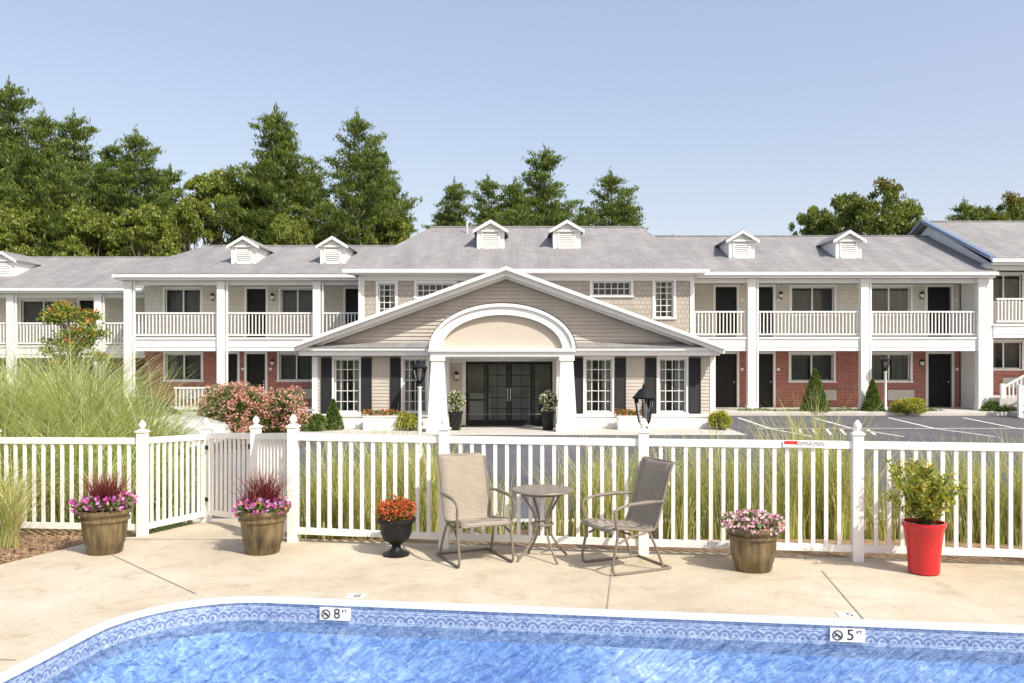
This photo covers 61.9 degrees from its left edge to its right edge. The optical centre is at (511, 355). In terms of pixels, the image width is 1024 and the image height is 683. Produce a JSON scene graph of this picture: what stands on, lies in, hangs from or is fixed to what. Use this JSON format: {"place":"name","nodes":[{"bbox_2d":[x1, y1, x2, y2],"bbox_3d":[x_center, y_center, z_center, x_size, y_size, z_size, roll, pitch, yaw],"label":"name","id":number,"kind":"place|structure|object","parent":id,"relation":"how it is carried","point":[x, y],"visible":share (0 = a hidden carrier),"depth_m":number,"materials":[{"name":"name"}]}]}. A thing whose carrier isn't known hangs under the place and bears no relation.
{"place":"outdoors","nodes":[
{"label":"outdoors","id":0,"kind":"place"},
{"bbox_2d":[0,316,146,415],"bbox_3d":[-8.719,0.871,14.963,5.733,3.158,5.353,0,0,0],"label":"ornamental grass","id":1,"kind":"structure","parent":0,"point":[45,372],"depth_m":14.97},
{"bbox_2d":[0,318,226,488],"bbox_3d":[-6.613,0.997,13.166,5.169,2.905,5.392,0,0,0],"label":"ornamental grass","id":2,"kind":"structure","parent":0,"point":[89,402],"depth_m":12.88,"materials":[{"name":"plant"}]},
{"bbox_2d":[0,357,266,490],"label":"ornamental grass","id":3,"kind":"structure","parent":0,"point":[153,419],"depth_m":12.76,"materials":[{"name":"plant"}]},
{"bbox_2d":[126,519,305,538],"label":"garden path","id":4,"kind":"structure","parent":0,"point":[222,529],"depth_m":10.62,"materials":[{"name":"concrete"}]},
{"bbox_2d":[112,236,394,410],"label":"motel wing","id":5,"kind":"structure","parent":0,"point":[243,309],"depth_m":35.77,"materials":[{"name":"paint"}]},
{"bbox_2d":[292,266,725,431],"bbox_3d":[-0.090,-0.180,28.950,14.000,5.400,4.100,0,0,0],"label":"motel lobby","id":6,"kind":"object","parent":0,"point":[505,345],"visible":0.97,"depth_m":28.29,"materials":[{"name":"paint"}]},
{"bbox_2d":[0,539,1023,672],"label":"pool deck","id":7,"kind":"structure","parent":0,"point":[49,600],"depth_m":7.78,"materials":[{"name":"concrete"}]},
{"bbox_2d":[68,464,141,555],"bbox_3d":[-4.261,1.600,9.002,0.847,0.937,0.845,0,0,-38],"label":"flower pot","id":8,"kind":"object","parent":7,"relation":"on","point":[103,512],"visible":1,"depth_m":8.82,"materials":[{"name":"wood"}]},
{"bbox_2d":[223,465,296,555],"bbox_3d":[-2.608,1.603,8.982,0.959,0.933,0.785,0,0,35],"label":"flower pot","id":9,"kind":"object","parent":7,"relation":"on","point":[262,511],"visible":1,"depth_m":8.81,"materials":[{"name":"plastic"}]},
{"bbox_2d":[372,492,416,557],"bbox_3d":[-1.216,1.736,8.836,0.481,0.665,0.489,0,0,0],"label":"flower urn","id":10,"kind":"object","parent":7,"relation":"on","point":[396,519],"visible":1,"depth_m":8.74,"materials":[{"name":"black paint"}]},
{"bbox_2d":[0,539,863,659],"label":"deck joint","id":11,"kind":"object","parent":7,"relation":"on","point":[286,539],"visible":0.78,"depth_m":8.04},
{"bbox_2d":[436,452,515,567],"bbox_3d":[-0.396,1.554,8.701,0.654,1.034,0.752,0,0,-24],"label":"patio chair","id":12,"kind":"object","parent":7,"relation":"on","point":[464,492],"visible":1,"depth_m":8.88,"materials":[{"name":"fabric"}]},
{"bbox_2d":[0,596,1023,682],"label":"swimming pool","id":13,"kind":"structure","parent":7,"relation":"in","point":[255,639],"depth_m":6.89,"materials":[{"name":"liquid"}]},
{"bbox_2d":[320,607,350,620],"bbox_3d":[-1.485,2.170,7.160,0.260,0.100,0.032,0,0,8],"label":"depth marker","id":14,"kind":"object","parent":13,"relation":"attached to","point":[334,613],"visible":1,"depth_m":7.15,"materials":[{"name":"tile"}]},
{"bbox_2d":[830,627,864,642],"bbox_3d":[2.603,2.170,6.619,0.260,0.100,0.032,0,0,8],"label":"depth marker","id":15,"kind":"object","parent":13,"relation":"attached to","point":[847,634],"visible":1,"depth_m":6.61,"materials":[{"name":"tile"}]},
{"bbox_2d":[511,484,573,563],"bbox_3d":[0.310,1.712,8.680,0.636,0.709,0.636,0,0,0],"label":"patio table","id":16,"kind":"object","parent":7,"relation":"on","point":[533,491],"visible":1,"depth_m":8.62,"materials":[{"name":"brown metal"}]},
{"bbox_2d":[581,456,675,575],"bbox_3d":[1.151,1.554,8.398,0.752,1.034,0.654,0,0,-25],"label":"patio chair","id":17,"kind":"object","parent":7,"relation":"on","point":[645,505],"visible":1,"depth_m":8.43,"materials":[{"name":"fabric"}]},
{"bbox_2d":[720,508,785,573],"bbox_3d":[2.337,1.769,8.256,0.611,0.601,0.628,0,0,0],"label":"flower pot","id":18,"kind":"object","parent":7,"relation":"on","point":[754,536],"visible":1,"depth_m":8.08,"materials":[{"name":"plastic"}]},
{"bbox_2d":[881,457,969,575],"bbox_3d":[3.897,1.513,8.090,0.704,1.113,0.719,0,0,9],"label":"red planter","id":19,"kind":"object","parent":7,"relation":"on","point":[924,527],"visible":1,"depth_m":8.00,"materials":[{"name":"plastic"}]},
{"bbox_2d":[0,0,1023,249],"label":"sky","id":20,"kind":"structure","parent":0,"point":[728,117],"materials":[{"name":"blue"}]},
{"bbox_2d":[299,428,745,434],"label":"entrance pavement","id":21,"kind":"structure","parent":0,"point":[615,431],"depth_m":26.88,"materials":[{"name":"concrete"}]},
{"bbox_2d":[323,399,344,429],"bbox_3d":[-5.833,1.923,27.896,0.755,1.064,0.789,0,0,0],"label":"conical shrub","id":22,"kind":"object","parent":21,"relation":"on","point":[333,416],"visible":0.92,"depth_m":27.78,"materials":[{"name":"green plant"}]},
{"bbox_2d":[360,408,399,429],"bbox_3d":[-4.295,2.075,28.012,1.344,0.730,0.523,0,0,0],"label":"flower box","id":23,"kind":"object","parent":21,"relation":"on","point":[378,418],"visible":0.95,"depth_m":27.78,"materials":[{"name":"white paint"}]},
{"bbox_2d":[394,411,422,430],"bbox_3d":[-3.345,2.137,27.612,0.943,0.676,0.818,0,0,0],"label":"hedge","id":24,"kind":"object","parent":21,"relation":"on","point":[406,417],"visible":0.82,"depth_m":27.46,"materials":[{"name":"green plant"}]},
{"bbox_2d":[447,390,465,430],"bbox_3d":[-1.823,1.760,27.628,0.647,1.320,0.675,0,0,-41],"label":"entrance planter","id":25,"kind":"object","parent":21,"relation":"on","point":[456,401],"visible":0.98,"depth_m":27.47,"materials":[{"name":"black paint"}]},
{"bbox_2d":[538,389,557,430],"bbox_3d":[1.196,1.756,27.604,0.692,1.329,0.619,0,0,0],"label":"entrance planter","id":26,"kind":"object","parent":21,"relation":"on","point":[548,412],"visible":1,"depth_m":27.46,"materials":[{"name":"black paint"}]},
{"bbox_2d":[613,408,641,429],"bbox_3d":[3.882,2.080,28.004,1.134,0.719,0.508,0,0,0],"label":"flower box","id":27,"kind":"object","parent":21,"relation":"on","point":[627,420],"visible":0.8,"depth_m":27.78,"materials":[{"name":"white paint"}]},
{"bbox_2d":[708,409,733,429],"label":"gold shrub","id":28,"kind":"object","parent":21,"relation":"on","point":[723,417],"visible":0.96,"depth_m":27.80,"materials":[{"name":"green plant"}]},
{"bbox_2d":[132,405,1005,536],"bbox_3d":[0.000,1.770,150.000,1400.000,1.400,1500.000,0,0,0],"label":"ground","id":29,"kind":"structure","parent":0,"point":[162,528],"depth_m":11.20,"materials":[{"name":"brown soil"}]},
{"bbox_2d":[0,211,37,255],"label":"broadleaf tree","id":30,"kind":"object","parent":29,"relation":"on","point":[10,224],"visible":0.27,"depth_m":45.06,"materials":[{"name":"green plant"}]},
{"bbox_2d":[0,124,39,203],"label":"pine tree","id":31,"kind":"object","parent":29,"relation":"on","point":[6,171],"visible":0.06,"depth_m":50.30,"materials":[{"name":"green plant"}]},
{"bbox_2d":[0,196,55,255],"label":"broadleaf tree","id":32,"kind":"object","parent":29,"relation":"on","point":[8,205],"visible":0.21,"depth_m":45.79,"materials":[{"name":"green plant"}]},
{"bbox_2d":[0,74,92,198],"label":"pine tree","id":33,"kind":"object","parent":29,"relation":"on","point":[14,106],"visible":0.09,"depth_m":53.28,"materials":[{"name":"green plant"}]},
{"bbox_2d":[0,106,116,255],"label":"pine tree","id":34,"kind":"object","parent":29,"relation":"on","point":[43,157],"visible":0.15,"depth_m":48.01,"materials":[{"name":"green plant"}]},
{"bbox_2d":[12,155,104,255],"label":"pine tree","id":35,"kind":"object","parent":29,"relation":"on","point":[53,208],"visible":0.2,"depth_m":46.44,"materials":[{"name":"green plant"}]},
{"bbox_2d":[19,107,145,200],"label":"pine tree","id":36,"kind":"object","parent":29,"relation":"on","point":[76,133],"visible":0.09,"depth_m":55.30,"materials":[{"name":"green plant"}]},
{"bbox_2d":[33,299,133,414],"bbox_3d":[-8.605,0.664,17.160,2.046,3.616,2.106,0,0,0],"label":"rowan tree","id":37,"kind":"object","parent":29,"relation":"on","point":[86,319],"visible":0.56,"depth_m":16.85,"materials":[{"name":"green plant"}]},
{"bbox_2d":[0,251,169,400],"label":"motel wing","id":38,"kind":"structure","parent":29,"relation":"on","point":[30,286],"depth_m":38.71,"materials":[{"name":"grey"}]},
{"bbox_2d":[49,203,137,255],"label":"broadleaf tree","id":39,"kind":"object","parent":29,"relation":"on","point":[77,220],"visible":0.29,"depth_m":45.98,"materials":[{"name":"green plant"}]},
{"bbox_2d":[80,154,135,255],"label":"pine tree","id":40,"kind":"object","parent":29,"relation":"on","point":[94,200],"visible":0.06,"depth_m":51.39,"materials":[{"name":"green plant"}]},
{"bbox_2d":[76,137,142,241],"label":"pine tree","id":41,"kind":"object","parent":29,"relation":"on","point":[113,149],"visible":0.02,"depth_m":55.72,"materials":[{"name":"green plant"}]},
{"bbox_2d":[70,125,200,255],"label":"pine tree","id":42,"kind":"object","parent":29,"relation":"on","point":[127,178],"visible":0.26,"depth_m":49.45,"materials":[{"name":"green plant"}]},
{"bbox_2d":[106,203,179,255],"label":"broadleaf tree","id":43,"kind":"object","parent":29,"relation":"on","point":[151,222],"visible":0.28,"depth_m":44.84,"materials":[{"name":"green plant"}]},
{"bbox_2d":[118,163,206,252],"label":"pine tree","id":44,"kind":"object","parent":29,"relation":"on","point":[174,177],"visible":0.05,"depth_m":53.62,"materials":[{"name":"green plant"}]},
{"bbox_2d":[144,196,223,255],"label":"broadleaf tree","id":45,"kind":"object","parent":29,"relation":"on","point":[188,213],"visible":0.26,"depth_m":46.30,"materials":[{"name":"green plant"}]},
{"bbox_2d":[184,169,263,244],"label":"broadleaf tree","id":46,"kind":"object","parent":29,"relation":"on","point":[212,186],"visible":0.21,"depth_m":49.16,"materials":[{"name":"green plant"}]},
{"bbox_2d":[187,381,279,447],"bbox_3d":[-7.468,1.619,23.023,2.194,1.915,2.187,0,0,36],"label":"hydrangea bush","id":47,"kind":"object","parent":29,"relation":"on","point":[245,400],"visible":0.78,"depth_m":22.39,"materials":[{"name":"pink plant"}]},
{"bbox_2d":[195,102,363,244],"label":"pine tree","id":48,"kind":"object","parent":29,"relation":"on","point":[266,183],"visible":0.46,"depth_m":49.10,"materials":[{"name":"green plant"}]},
{"bbox_2d":[248,385,312,443],"bbox_3d":[-6.452,1.645,23.602,1.919,1.656,1.844,0,0,0],"label":"hydrangea bush","id":49,"kind":"object","parent":29,"relation":"on","point":[285,407],"visible":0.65,"depth_m":23.14,"materials":[{"name":"pink plant"}]},
{"bbox_2d":[265,212,313,244],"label":"broadleaf tree","id":50,"kind":"object","parent":29,"relation":"on","point":[282,228],"visible":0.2,"depth_m":46.48,"materials":[{"name":"green plant"}]},
{"bbox_2d":[279,107,422,244],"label":"pine tree","id":51,"kind":"object","parent":29,"relation":"on","point":[356,163],"visible":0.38,"depth_m":49.34,"materials":[{"name":"green plant"}]},
{"bbox_2d":[324,147,417,244],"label":"pine tree","id":52,"kind":"object","parent":29,"relation":"on","point":[388,199],"visible":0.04,"depth_m":52.61,"materials":[{"name":"green plant"}]},
{"bbox_2d":[362,209,409,244],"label":"broadleaf tree","id":53,"kind":"object","parent":29,"relation":"on","point":[397,226],"visible":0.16,"depth_m":49.67,"materials":[{"name":"green plant"}]},
{"bbox_2d":[432,176,474,225],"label":"pine tree","id":54,"kind":"object","parent":29,"relation":"on","point":[449,214],"visible":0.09,"depth_m":53.47,"materials":[{"name":"green plant"}]},
{"bbox_2d":[458,173,507,225],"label":"pine tree","id":55,"kind":"object","parent":29,"relation":"on","point":[486,208],"visible":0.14,"depth_m":57.58,"materials":[{"name":"green plant"}]},
{"bbox_2d":[482,176,540,225],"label":"pine tree","id":56,"kind":"object","parent":29,"relation":"on","point":[512,191],"visible":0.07,"depth_m":57.45,"materials":[{"name":"green plant"}]},
{"bbox_2d":[0,414,1023,561],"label":"picket fence","id":57,"kind":"object","parent":29,"relation":"on","point":[857,445],"visible":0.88,"depth_m":9.05,"materials":[{"name":"white plastic"}]},
{"bbox_2d":[205,433,249,518],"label":"fence gate","id":58,"kind":"structure","parent":57,"relation":"attached to","point":[209,448],"depth_m":11.18,"materials":[{"name":"white plastic"}]},
{"bbox_2d":[0,522,1023,564],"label":"mulch bed","id":59,"kind":"object","parent":29,"relation":"on","point":[895,542],"depth_m":9.38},
{"bbox_2d":[0,450,67,550],"bbox_3d":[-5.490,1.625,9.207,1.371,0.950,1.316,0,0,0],"label":"ornamental grass","id":60,"kind":"object","parent":59,"relation":"on","point":[10,529],"depth_m":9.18,"materials":[{"name":"plant"}]},
{"bbox_2d":[0,531,83,563],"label":"mulch chips","id":61,"kind":"object","parent":59,"relation":"on","point":[8,555],"visible":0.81,"depth_m":9.33,"materials":[{"name":"wood"}]},
{"bbox_2d":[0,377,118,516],"bbox_3d":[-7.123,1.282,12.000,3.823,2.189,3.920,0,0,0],"label":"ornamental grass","id":62,"kind":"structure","parent":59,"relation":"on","point":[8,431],"depth_m":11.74,"materials":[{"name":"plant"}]},
{"bbox_2d":[0,420,134,530],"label":"ornamental grass","id":63,"kind":"object","parent":59,"relation":"on","point":[57,513],"depth_m":11.12,"materials":[{"name":"plant"}]},
{"bbox_2d":[0,387,190,518],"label":"ornamental grass","id":64,"kind":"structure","parent":59,"relation":"on","point":[76,447],"depth_m":11.77,"materials":[{"name":"plant"}]},
{"bbox_2d":[23,437,189,530],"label":"ornamental grass","id":65,"kind":"object","parent":59,"relation":"on","point":[133,519],"depth_m":11.12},
{"bbox_2d":[35,401,236,509],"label":"ornamental grass","id":66,"kind":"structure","parent":59,"relation":"on","point":[154,459],"depth_m":12.20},
{"bbox_2d":[74,443,219,524],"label":"ornamental grass","id":67,"kind":"object","parent":59,"relation":"on","point":[154,507],"depth_m":11.59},
{"bbox_2d":[265,448,367,538],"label":"ornamental grass","id":68,"kind":"object","parent":59,"relation":"on","point":[302,516],"depth_m":10.16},
{"bbox_2d":[299,422,409,538],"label":"ornamental grass","id":69,"kind":"object","parent":59,"relation":"on","point":[324,516],"depth_m":10.06,"materials":[{"name":"plant"}]},
{"bbox_2d":[310,442,410,538],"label":"ornamental grass","id":70,"kind":"object","parent":59,"relation":"on","point":[367,514],"depth_m":9.99,"materials":[{"name":"plant"}]},
{"bbox_2d":[321,404,453,537],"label":"ornamental grass","id":71,"kind":"object","parent":59,"relation":"on","point":[389,473],"depth_m":10.31,"materials":[{"name":"plant"}]},
{"bbox_2d":[365,422,475,531],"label":"ornamental grass","id":72,"kind":"object","parent":59,"relation":"on","point":[423,511],"depth_m":10.10,"materials":[{"name":"plant"}]},
{"bbox_2d":[478,460,544,534],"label":"ornamental grass","id":73,"kind":"object","parent":59,"relation":"on","point":[500,515],"depth_m":10.27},
{"bbox_2d":[510,445,610,536],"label":"ornamental grass","id":74,"kind":"object","parent":59,"relation":"on","point":[559,524],"depth_m":10.13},
{"bbox_2d":[545,425,653,537],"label":"ornamental grass","id":75,"kind":"object","parent":59,"relation":"on","point":[595,508],"depth_m":10.01,"materials":[{"name":"plant"}]},
{"bbox_2d":[573,426,677,537],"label":"ornamental grass","id":76,"kind":"object","parent":59,"relation":"on","point":[620,514],"depth_m":9.99,"materials":[{"name":"plant"}]},
{"bbox_2d":[621,427,764,538],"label":"ornamental grass","id":77,"kind":"object","parent":59,"relation":"on","point":[679,515],"depth_m":9.89,"materials":[{"name":"plant"}]},
{"bbox_2d":[656,413,783,538],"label":"ornamental grass","id":78,"kind":"object","parent":59,"relation":"on","point":[704,527],"depth_m":9.89,"materials":[{"name":"plant"}]},
{"bbox_2d":[680,420,806,538],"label":"ornamental grass","id":79,"kind":"object","parent":59,"relation":"on","point":[754,501],"depth_m":9.82,"materials":[{"name":"plant"}]},
{"bbox_2d":[707,413,850,539],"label":"ornamental grass","id":80,"kind":"object","parent":59,"relation":"on","point":[793,516],"depth_m":9.78,"materials":[{"name":"plant"}]},
{"bbox_2d":[728,384,914,538],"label":"ornamental grass","id":81,"kind":"object","parent":59,"relation":"on","point":[819,527],"depth_m":9.85,"materials":[{"name":"plant"}]},
{"bbox_2d":[777,406,915,540],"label":"ornamental grass","id":82,"kind":"object","parent":59,"relation":"on","point":[846,521],"depth_m":9.70,"materials":[{"name":"plant"}]},
{"bbox_2d":[830,438,923,540],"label":"ornamental grass","id":83,"kind":"object","parent":59,"relation":"on","point":[882,525],"depth_m":9.73,"materials":[{"name":"plant"}]},
{"bbox_2d":[865,430,978,538],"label":"ornamental grass","id":84,"kind":"object","parent":59,"relation":"on","point":[909,508],"depth_m":9.79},
{"bbox_2d":[880,422,1007,542],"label":"ornamental grass","id":85,"kind":"object","parent":59,"relation":"on","point":[962,524],"depth_m":9.58,"materials":[{"name":"plant"}]},
{"bbox_2d":[932,424,1021,544],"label":"ornamental grass","id":86,"kind":"object","parent":59,"relation":"on","point":[990,523],"depth_m":9.48,"materials":[{"name":"plant"}]},
{"bbox_2d":[948,419,1023,545],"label":"ornamental grass","id":87,"kind":"object","parent":59,"relation":"on","point":[1017,524],"depth_m":9.43,"materials":[{"name":"plant"}]},
{"bbox_2d":[342,219,709,334],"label":"motel center block","id":88,"kind":"structure","parent":29,"relation":"on","point":[639,270],"depth_m":31.32,"materials":[{"name":"grey"}]},
{"bbox_2d":[485,145,604,225],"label":"pine tree","id":89,"kind":"object","parent":29,"relation":"on","point":[545,190],"visible":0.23,"depth_m":51.21,"materials":[{"name":"green plant"}]},
{"bbox_2d":[183,412,1008,415],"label":"kerb","id":90,"kind":"structure","parent":29,"relation":"on","point":[882,414],"depth_m":31.95,"materials":[{"name":"concrete"}]},
{"bbox_2d":[575,166,672,234],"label":"pine tree","id":91,"kind":"object","parent":29,"relation":"on","point":[612,213],"visible":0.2,"depth_m":52.59,"materials":[{"name":"green plant"}]},
{"bbox_2d":[788,204,817,234],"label":"broadleaf tree","id":92,"kind":"object","parent":29,"relation":"on","point":[801,218],"visible":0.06,"depth_m":55.64,"materials":[{"name":"green plant"}]},
{"bbox_2d":[800,368,830,412],"bbox_3d":[11.505,1.320,32.388,1.206,1.709,1.182,0,0,0],"label":"conical shrub","id":93,"kind":"object","parent":29,"relation":"on","point":[814,381],"visible":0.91,"depth_m":32.27,"materials":[{"name":"green plant"}]},
{"bbox_2d":[807,194,871,234],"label":"maple tree","id":94,"kind":"object","parent":29,"relation":"on","point":[823,219],"visible":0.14,"depth_m":53.25,"materials":[{"name":"green plant"}]},
{"bbox_2d":[814,176,924,234],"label":"maple tree","id":95,"kind":"object","parent":29,"relation":"on","point":[890,218],"visible":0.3,"depth_m":49.18,"materials":[{"name":"green plant"}]},
{"bbox_2d":[861,378,884,411],"bbox_3d":[13.698,1.520,32.398,0.890,1.308,0.890,0,0,0],"label":"conical shrub","id":96,"kind":"object","parent":29,"relation":"on","point":[872,397],"visible":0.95,"depth_m":32.27,"materials":[{"name":"green plant"}]},
{"bbox_2d":[887,397,928,414],"bbox_3d":[14.773,1.886,31.919,1.396,0.712,1.042,0,0,0],"label":"gold shrub","id":97,"kind":"object","parent":29,"relation":"on","point":[912,404],"visible":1,"depth_m":31.68,"materials":[{"name":"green plant"}]},
{"bbox_2d":[945,196,975,220],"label":"pine tree","id":98,"kind":"object","parent":29,"relation":"on","point":[964,208],"visible":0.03,"depth_m":53.88,"materials":[{"name":"green plant"}]},
{"bbox_2d":[912,221,1023,406],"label":"motel wing","id":99,"kind":"structure","parent":29,"relation":"on","point":[1002,242],"depth_m":34.87,"materials":[{"name":"paint"}]},
{"bbox_2d":[907,220,995,259],"bbox_3d":[18.310,-4.850,38.225,0.220,2.400,11.450,0,0,0],"label":"rake flashing","id":100,"kind":"object","parent":99,"relation":"attached to","point":[973,247],"visible":0.55,"depth_m":35.21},
{"bbox_2d":[961,264,992,408],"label":"corner wall","id":101,"kind":"structure","parent":29,"relation":"on","point":[967,357],"depth_m":34.06,"materials":[{"name":"white paint"}]},
{"bbox_2d":[967,189,1023,220],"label":"maple tree","id":102,"kind":"object","parent":29,"relation":"on","point":[1014,203],"visible":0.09,"depth_m":49.91,"materials":[{"name":"green plant"}]},
{"bbox_2d":[1000,375,1023,417],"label":"exterior stair","id":103,"kind":"object","parent":29,"relation":"on","point":[1019,413],"visible":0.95,"depth_m":31.65,"materials":[{"name":"wood"}]},
{"bbox_2d":[167,416,1023,518],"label":"parking lot","id":104,"kind":"structure","parent":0,"point":[947,423],"depth_m":22.39,"materials":[{"name":"asphalt"}]},
{"bbox_2d":[0,339,131,459],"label":"ornamental grass","id":105,"kind":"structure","parent":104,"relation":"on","point":[14,403],"depth_m":12.70,"materials":[{"name":"plant"}]},
{"bbox_2d":[121,395,230,456],"bbox_3d":[-9.401,1.728,21.000,4.436,1.445,2.000,0,0,0],"label":"parked car","id":106,"kind":"object","parent":104,"relation":"on","point":[218,424],"visible":0.04,"depth_m":20.97,"materials":[{"name":"paint"}]},
{"bbox_2d":[300,408,327,431],"bbox_3d":[-6.423,2.097,27.492,1.000,0.778,0.870,0,0,-20],"label":"hedge","id":107,"kind":"object","parent":104,"relation":"on","point":[318,422],"visible":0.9,"depth_m":27.25,"materials":[{"name":"green plant"}]},
{"bbox_2d":[412,359,427,458],"bbox_3d":[-2.167,1.270,20.000,0.380,2.360,0.380,0,0,0],"label":"lamp post","id":108,"kind":"object","parent":104,"relation":"on","point":[419,375],"visible":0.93,"depth_m":19.96,"materials":[{"name":"metal"}]},
{"bbox_2d":[632,383,655,428],"bbox_3d":[2.248,1.460,14.500,0.408,1.980,0.408,0,0,0],"label":"lamp post","id":109,"kind":"object","parent":104,"relation":"on","point":[643,392],"visible":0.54,"depth_m":14.46,"materials":[{"name":"black metal"}]},
{"bbox_2d":[654,230,1001,411],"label":"motel wing","id":110,"kind":"structure","parent":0,"point":[843,313],"depth_m":34.77,"materials":[{"name":"paint"}]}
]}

